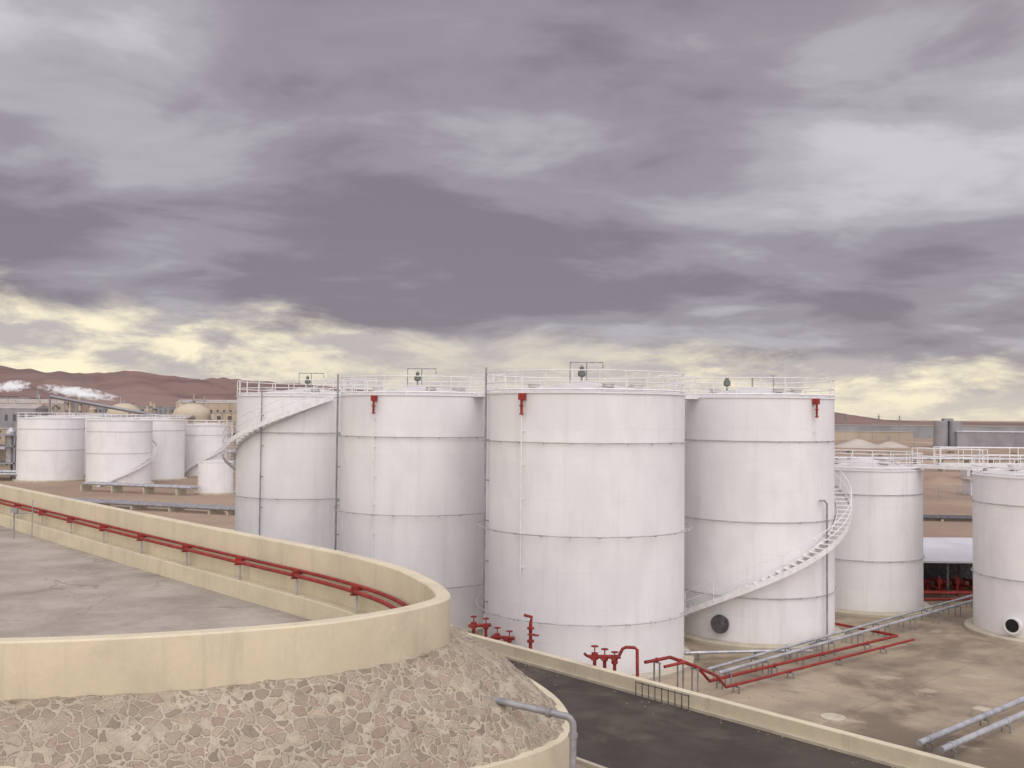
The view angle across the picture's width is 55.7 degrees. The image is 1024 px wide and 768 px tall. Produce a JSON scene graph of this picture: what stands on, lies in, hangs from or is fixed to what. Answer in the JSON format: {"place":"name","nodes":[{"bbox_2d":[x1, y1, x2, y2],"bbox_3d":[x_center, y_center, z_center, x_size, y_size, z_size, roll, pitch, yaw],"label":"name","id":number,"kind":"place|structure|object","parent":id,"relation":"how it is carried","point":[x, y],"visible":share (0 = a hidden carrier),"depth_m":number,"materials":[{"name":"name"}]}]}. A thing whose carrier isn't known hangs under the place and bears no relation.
{"place":"outdoors","nodes":[
{"label":"outdoors","id":0,"kind":"place"},
{"bbox_2d":[0,429,16,440],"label":"walls","id":1,"kind":"structure","parent":0,"point":[3,431],"depth_m":392.49,"materials":[{"name":"beige concrete"}]},
{"bbox_2d":[0,390,39,397],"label":"process tower","id":2,"kind":"structure","parent":0,"point":[37,393],"depth_m":1180.13,"materials":[{"name":"metal"}]},
{"bbox_2d":[0,398,43,398],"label":"walls","id":3,"kind":"structure","parent":0,"point":[21,398],"depth_m":984.90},
{"bbox_2d":[0,408,50,427],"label":"walls","id":4,"kind":"structure","parent":0,"point":[10,422],"depth_m":589.64,"materials":[{"name":"grey concrete"}]},
{"bbox_2d":[5,414,31,420],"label":"windows and door","id":5,"kind":"structure","parent":4,"relation":"attached to","point":[6,417],"depth_m":589.51,"materials":[{"name":"metal"}]},
{"bbox_2d":[0,404,48,408],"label":"roof","id":6,"kind":"structure","parent":4,"relation":"on","point":[30,406],"depth_m":596.07,"materials":[{"name":"grey metal"}]},
{"bbox_2d":[0,403,74,414],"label":"walls","id":7,"kind":"structure","parent":0,"point":[72,406],"depth_m":787.29,"materials":[{"name":"beige concrete"}]},
{"bbox_2d":[0,399,74,403],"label":"roof","id":8,"kind":"structure","parent":7,"relation":"on","point":[28,401],"depth_m":793.15,"materials":[{"name":"grey metal"}]},
{"bbox_2d":[107,401,139,413],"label":"storage dome","id":9,"kind":"structure","parent":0,"point":[123,404],"depth_m":474.97,"materials":[{"name":"concrete"}]},
{"bbox_2d":[97,407,175,414],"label":"walls","id":10,"kind":"structure","parent":0,"point":[171,408],"depth_m":807.15,"materials":[{"name":"beige concrete"}]},
{"bbox_2d":[99,407,173,412],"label":"windows and door","id":11,"kind":"structure","parent":10,"relation":"attached to","point":[143,410],"depth_m":807.05,"materials":[{"name":"metal"}]},
{"bbox_2d":[172,401,210,419],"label":"storage dome","id":12,"kind":"structure","parent":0,"point":[199,412],"depth_m":463.82,"materials":[{"name":"concrete"}]},
{"bbox_2d":[176,403,236,413],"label":"walls","id":13,"kind":"structure","parent":0,"point":[215,407],"depth_m":749.77,"materials":[{"name":"beige concrete"}]},
{"bbox_2d":[176,399,236,402],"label":"roof","id":14,"kind":"structure","parent":13,"relation":"on","point":[210,401],"depth_m":754.45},
{"bbox_2d":[186,403,236,413],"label":"windows and door","id":15,"kind":"structure","parent":13,"relation":"attached to","point":[223,410],"depth_m":749.60,"materials":[{"name":"metal"}]},
{"bbox_2d":[195,421,235,425],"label":"walls","id":16,"kind":"structure","parent":0,"point":[229,422],"depth_m":412.65,"materials":[{"name":"beige concrete"}]},
{"bbox_2d":[213,413,236,419],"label":"walls","id":17,"kind":"structure","parent":0,"point":[226,415],"depth_m":464.71,"materials":[{"name":"beige concrete"}]},
{"bbox_2d":[217,413,231,419],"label":"windows and door","id":18,"kind":"structure","parent":17,"relation":"attached to","point":[219,417],"depth_m":464.61,"materials":[{"name":"glass"}]},
{"bbox_2d":[0,420,1023,537],"bbox_3d":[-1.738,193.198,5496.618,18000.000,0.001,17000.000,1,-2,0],"label":"ground","id":19,"kind":"structure","parent":0,"point":[950,528],"depth_m":147.01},
{"bbox_2d":[0,428,16,478],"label":"process skid","id":20,"kind":"object","parent":19,"relation":"on","point":[10,434],"visible":0.69,"depth_m":173.24,"materials":[{"name":"metal"}]},
{"bbox_2d":[12,412,84,481],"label":"storage tank","id":21,"kind":"object","parent":19,"relation":"on","point":[50,448],"visible":1,"depth_m":168.61,"materials":[{"name":"white metal"}]},
{"bbox_2d":[56,413,116,475],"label":"storage tank","id":22,"kind":"object","parent":19,"relation":"on","point":[84,416],"visible":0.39,"depth_m":185.82,"materials":[{"name":"white metal"}]},
{"bbox_2d":[5,394,204,414],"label":"process plant","id":23,"kind":"object","parent":19,"relation":"on","point":[150,408],"visible":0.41,"depth_m":738.31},
{"bbox_2d":[48,395,162,416],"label":"conveyor gallery","id":24,"kind":"object","parent":19,"relation":"on","point":[102,406],"visible":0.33,"depth_m":433.16,"materials":[{"name":"metal"}]},
{"bbox_2d":[0,447,235,465],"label":"pipe rack","id":25,"kind":"object","parent":19,"relation":"on","point":[2,453],"visible":0.02,"depth_m":213.68,"materials":[{"name":"metal"}]},
{"bbox_2d":[82,414,157,486],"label":"storage tank","id":26,"kind":"object","parent":19,"relation":"on","point":[118,449],"visible":0.94,"depth_m":160.37,"materials":[{"name":"white metal"}]},
{"bbox_2d":[80,481,198,494],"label":"pipe rack","id":27,"kind":"object","parent":19,"relation":"on","point":[147,488],"visible":0.85,"depth_m":146.24,"materials":[{"name":"metal"}]},
{"bbox_2d":[67,497,234,514],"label":"pipe rack","id":28,"kind":"object","parent":19,"relation":"on","point":[174,507],"visible":0.27,"depth_m":120.25,"materials":[{"name":"metal"}]},
{"bbox_2d":[125,414,186,480],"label":"storage tank","id":29,"kind":"object","parent":19,"relation":"on","point":[168,462],"visible":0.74,"depth_m":174.71,"materials":[{"name":"white metal"}]},
{"bbox_2d":[133,418,195,423],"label":"walls","id":30,"kind":"structure","parent":19,"relation":"on","point":[190,422],"depth_m":434.84,"materials":[{"name":"beige concrete"}]},
{"bbox_2d":[58,414,195,417],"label":"roof","id":31,"kind":"structure","parent":30,"relation":"on","point":[165,416],"depth_m":437.02,"materials":[{"name":"grey metal"}]},
{"bbox_2d":[184,420,232,476],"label":"storage tank","id":32,"kind":"object","parent":19,"relation":"on","point":[203,441],"visible":0.84,"depth_m":185.17,"materials":[{"name":"white metal"}]},
{"bbox_2d":[194,459,234,494],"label":"storage tank","id":33,"kind":"object","parent":19,"relation":"on","point":[215,476],"visible":0.88,"depth_m":145.36,"materials":[{"name":"white metal"}]},
{"bbox_2d":[228,427,235,448],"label":"walls","id":34,"kind":"structure","parent":19,"relation":"on","point":[229,446],"depth_m":324.56,"materials":[{"name":"beige concrete"}]},
{"bbox_2d":[0,526,569,767],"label":"raised platform","id":35,"kind":"structure","parent":19,"relation":"on","point":[439,707],"depth_m":19.73,"materials":[{"name":"beige stone"}]},
{"bbox_2d":[10,500,32,538],"bbox_3d":[-24.368,6.718,48.115,1.012,1.900,0.270,1,-2,-22],"label":"instrument stand","id":36,"kind":"object","parent":35,"relation":"on","point":[14,511],"visible":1,"depth_m":47.98,"materials":[{"name":"metal"}]},
{"bbox_2d":[0,512,364,620],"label":"ledge","id":37,"kind":"object","parent":35,"relation":"on","point":[299,604],"visible":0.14,"depth_m":35.40,"materials":[{"name":"beige paint"}]},
{"bbox_2d":[0,499,407,612],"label":"fire water pipe","id":38,"kind":"object","parent":37,"relation":"on","point":[355,589],"visible":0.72,"depth_m":33.33,"materials":[{"name":"red metal"}]},
{"bbox_2d":[0,484,450,699],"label":"parapet","id":39,"kind":"structure","parent":35,"relation":"on","point":[376,633],"depth_m":19.84,"materials":[{"name":"beige paint"}]},
{"bbox_2d":[494,697,577,767],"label":"drain pipe","id":40,"kind":"object","parent":35,"relation":"attached to","point":[568,717],"visible":0.96,"depth_m":20.68,"materials":[{"name":"metal"}]},
{"bbox_2d":[466,632,983,767],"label":"wall","id":41,"kind":"structure","parent":19,"relation":"on","point":[891,752],"depth_m":34.85,"materials":[{"name":"beige paint"}]},
{"bbox_2d":[843,413,900,430],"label":"transmission pylons","id":42,"kind":"object","parent":19,"relation":"on","point":[878,419],"visible":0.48,"depth_m":610.38,"materials":[{"name":"grey metal"}]},
{"bbox_2d":[835,439,909,447],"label":"pale stockpile","id":43,"kind":"object","parent":19,"relation":"on","point":[857,443],"visible":0.97,"depth_m":415.94,"materials":[{"name":"beige sand"}]},
{"bbox_2d":[835,456,1023,471],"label":"pipe rack","id":44,"kind":"object","parent":19,"relation":"on","point":[966,460],"visible":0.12,"depth_m":228.46,"materials":[{"name":"metal"}]},
{"bbox_2d":[923,486,958,498],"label":"chain link fence","id":45,"kind":"object","parent":19,"relation":"on","point":[938,492],"visible":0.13,"depth_m":149.53,"materials":[{"name":"metal"}]},
{"bbox_2d":[923,515,971,520],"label":"pipe rack","id":46,"kind":"object","parent":19,"relation":"on","point":[953,517],"visible":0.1,"depth_m":116.55,"materials":[{"name":"metal"}]},
{"bbox_2d":[933,418,961,447],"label":"concrete silo","id":47,"kind":"object","parent":19,"relation":"on","point":[944,429],"visible":0.83,"depth_m":422.35,"materials":[{"name":"grey concrete"}]},
{"bbox_2d":[960,478,971,495],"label":"guard hut","id":48,"kind":"object","parent":19,"relation":"on","point":[966,485],"visible":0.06,"depth_m":157.45,"materials":[{"name":"metal"}]},
{"bbox_2d":[960,467,990,477],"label":"guard hut","id":49,"kind":"object","parent":19,"relation":"on","point":[963,473],"visible":0.06,"depth_m":203.28,"materials":[{"name":"metal"}]},
{"bbox_2d":[932,430,1023,448],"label":"long shed","id":50,"kind":"structure","parent":19,"relation":"on","point":[989,438],"depth_m":419.50,"materials":[{"name":"grey metal"}]},
{"bbox_2d":[0,365,1023,425],"bbox_3d":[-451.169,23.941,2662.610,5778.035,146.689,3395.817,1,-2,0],"label":"hills","id":51,"kind":"structure","parent":0,"point":[138,388],"depth_m":2160.89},
{"bbox_2d":[0,443,1023,505],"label":"terrain berm","id":52,"kind":"structure","parent":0,"point":[938,480],"depth_m":181.95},
{"bbox_2d":[0,0,1023,420],"label":"sky","id":53,"kind":"structure","parent":0,"point":[248,190],"materials":[{"name":"grey"}]},
{"bbox_2d":[576,763,588,767],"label":"verge","id":54,"kind":"structure","parent":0,"point":[579,765],"depth_m":30.56,"materials":[{"name":"beige concrete"}]},
{"bbox_2d":[508,659,894,767],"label":"road","id":55,"kind":"structure","parent":0,"point":[614,730],"depth_m":33.23,"materials":[{"name":"black asphalt"}]},
{"bbox_2d":[576,757,606,767],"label":"road kerb","id":56,"kind":"structure","parent":55,"relation":"on","point":[584,762],"depth_m":30.56,"materials":[{"name":"concrete"}]},
{"bbox_2d":[635,681,689,710],"bbox_3d":[5.769,11.998,37.331,0.038,0.580,2.619,2,-3,-43],"label":"guard fence","id":57,"kind":"object","parent":55,"relation":"on","point":[655,687],"visible":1,"depth_m":37.32,"materials":[{"name":"metal"}]},
{"bbox_2d":[501,654,911,767],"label":"wall footing","id":58,"kind":"object","parent":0,"point":[831,747],"depth_m":35.23,"materials":[{"name":"beige concrete"}]},
{"bbox_2d":[475,580,1023,767],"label":"tank yard pavement","id":59,"kind":"structure","parent":0,"point":[953,662],"depth_m":44.44,"materials":[{"name":"concrete"}]},
{"bbox_2d":[222,373,379,550],"bbox_3d":[-14.262,6.823,67.808,11.663,15.239,11.662,1,-2,0],"label":"storage tank","id":60,"kind":"object","parent":59,"relation":"on","point":[284,467],"visible":0.62,"depth_m":63.25,"materials":[{"name":"white metal"}]},
{"bbox_2d":[342,378,375,390],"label":"roof walkway","id":61,"kind":"structure","parent":60,"relation":"on","point":[364,383],"depth_m":62.30,"materials":[{"name":"white paint"}]},
{"bbox_2d":[333,368,497,632],"bbox_3d":[-5.599,6.574,58.114,10.320,15.084,10.320,1,-2,0],"label":"storage tank","id":62,"kind":"object","parent":59,"relation":"on","point":[411,466],"visible":0.79,"depth_m":54.01,"materials":[{"name":"white metal"}]},
{"bbox_2d":[471,373,515,396],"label":"roof walkway","id":63,"kind":"structure","parent":62,"relation":"on","point":[482,394],"depth_m":54.61,"materials":[{"name":"white paint"}]},
{"bbox_2d":[468,616,490,636],"bbox_3d":[-1.541,12.447,46.710,1.100,2.468,0.546,1,-2,-11],"label":"fire hydrant valve","id":64,"kind":"object","parent":59,"relation":"on","point":[473,625],"visible":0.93,"depth_m":46.76,"materials":[{"name":"red paint"}]},
{"bbox_2d":[490,627,514,643],"bbox_3d":[-0.446,12.717,45.504,1.100,2.468,0.546,0,-2,17],"label":"fire hydrant valve","id":65,"kind":"object","parent":59,"relation":"on","point":[498,636],"visible":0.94,"depth_m":45.49,"materials":[{"name":"red paint"}]},
{"bbox_2d":[524,614,538,648],"bbox_3d":[0.798,12.056,44.085,0.868,3.217,0.396,1,-2,0],"label":"fire monitor","id":66,"kind":"object","parent":59,"relation":"on","point":[530,628],"visible":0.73,"depth_m":44.07,"materials":[{"name":"red paint"}]},
{"bbox_2d":[476,362,693,680],"bbox_3d":[3.683,6.381,49.718,11.180,15.084,11.180,1,-2,0],"label":"storage tank","id":67,"kind":"object","parent":59,"relation":"on","point":[584,511],"visible":0.98,"depth_m":45.21,"materials":[{"name":"white metal"}]},
{"bbox_2d":[583,645,638,676],"bbox_3d":[4.161,12.237,40.613,2.356,2.489,0.546,1,-2,0],"label":"fire hydrant valve","id":68,"kind":"object","parent":59,"relation":"on","point":[594,656],"visible":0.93,"depth_m":40.66,"materials":[{"name":"red paint"}]},
{"bbox_2d":[673,375,851,649],"bbox_3d":[13.840,6.885,55.809,10.856,14.830,10.860,1,-2,0],"label":"storage tank","id":69,"kind":"object","parent":59,"relation":"on","point":[761,543],"visible":0.81,"depth_m":51.76,"materials":[{"name":"white metal"}]},
{"bbox_2d":[658,375,699,398],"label":"roof walkway","id":70,"kind":"structure","parent":69,"relation":"on","point":[692,396],"depth_m":53.00,"materials":[{"name":"white paint"}]},
{"bbox_2d":[518,648,1023,767],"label":"loose stones","id":71,"kind":"object","parent":59,"relation":"on","point":[830,704],"visible":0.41,"depth_m":41.50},
{"bbox_2d":[644,622,914,693],"bbox_3d":[18.752,13.167,54.371,7.288,1.998,37.730,-1,-2,33],"label":"fire water pipe","id":72,"kind":"object","parent":59,"relation":"on","point":[701,670],"visible":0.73,"depth_m":45.21,"materials":[{"name":"red metal"}]},
{"bbox_2d":[685,594,972,684],"bbox_3d":[23.220,13.914,58.562,40.877,0.860,4.472,2,-3,-42],"label":"process pipe","id":73,"kind":"object","parent":59,"relation":"on","point":[786,650],"visible":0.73,"depth_m":49.49,"materials":[{"name":"metal"}]},
{"bbox_2d":[820,713,845,721],"bbox_3d":[13.078,13.565,39.479,1.000,0.060,1.000,1,-2,0],"label":"manhole cover","id":74,"kind":"object","parent":59,"relation":"in","point":[835,717],"visible":1,"depth_m":39.33,"materials":[{"name":"concrete"}]},
{"bbox_2d":[835,450,931,617],"bbox_3d":[23.015,9.503,63.629,8.340,10.108,8.340,1,-2,0],"label":"storage tank","id":75,"kind":"object","parent":59,"relation":"on","point":[879,555],"visible":0.69,"depth_m":60.22,"materials":[{"name":"white metal"}]},
{"bbox_2d":[923,537,972,600],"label":"pump shelter","id":76,"kind":"object","parent":59,"relation":"on","point":[946,560],"visible":0.34,"depth_m":69.90,"materials":[{"name":"metal"}]},
{"bbox_2d":[916,696,1023,758],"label":"process pipe","id":77,"kind":"object","parent":59,"relation":"on","point":[958,742],"visible":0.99,"depth_m":36.86,"materials":[{"name":"metal"}]},
{"bbox_2d":[971,706,990,718],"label":"pipe plinth","id":78,"kind":"structure","parent":59,"relation":"on","point":[976,710],"depth_m":39.71,"materials":[{"name":"concrete"}]},
{"bbox_2d":[964,454,1023,644],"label":"storage tank","id":79,"kind":"object","parent":59,"relation":"on","point":[997,499],"visible":1,"depth_m":54.25,"materials":[{"name":"white metal"}]},
{"bbox_2d":[912,447,987,470],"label":"roof walkway","id":80,"kind":"structure","parent":79,"relation":"on","point":[952,467],"depth_m":59.73,"materials":[{"name":"white paint"}]},
{"bbox_3d":[43.916,9.537,59.731,8.280,10.158,8.280,1,-2,0],"label":"storage tank","id":81,"kind":"object","parent":59,"relation":"on","visible":0},
{"bbox_2d":[933,447,1023,467],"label":"roof walkway","id":82,"kind":"structure","parent":81,"relation":"on","point":[990,465],"depth_m":61.43,"materials":[{"name":"white paint"}]},
{"bbox_2d":[835,431,912,440],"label":"warehouse","id":83,"kind":"structure","parent":0,"point":[880,435],"depth_m":550.38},
{"bbox_2d":[845,432,899,440],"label":"windows and door","id":84,"kind":"structure","parent":83,"relation":"in","point":[888,438],"depth_m":550.32,"materials":[{"name":"metal"}]},
{"bbox_2d":[835,425,1023,437],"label":"long shed","id":85,"kind":"structure","parent":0,"point":[924,431],"depth_m":634.45,"materials":[{"name":"grey metal"}]}
]}

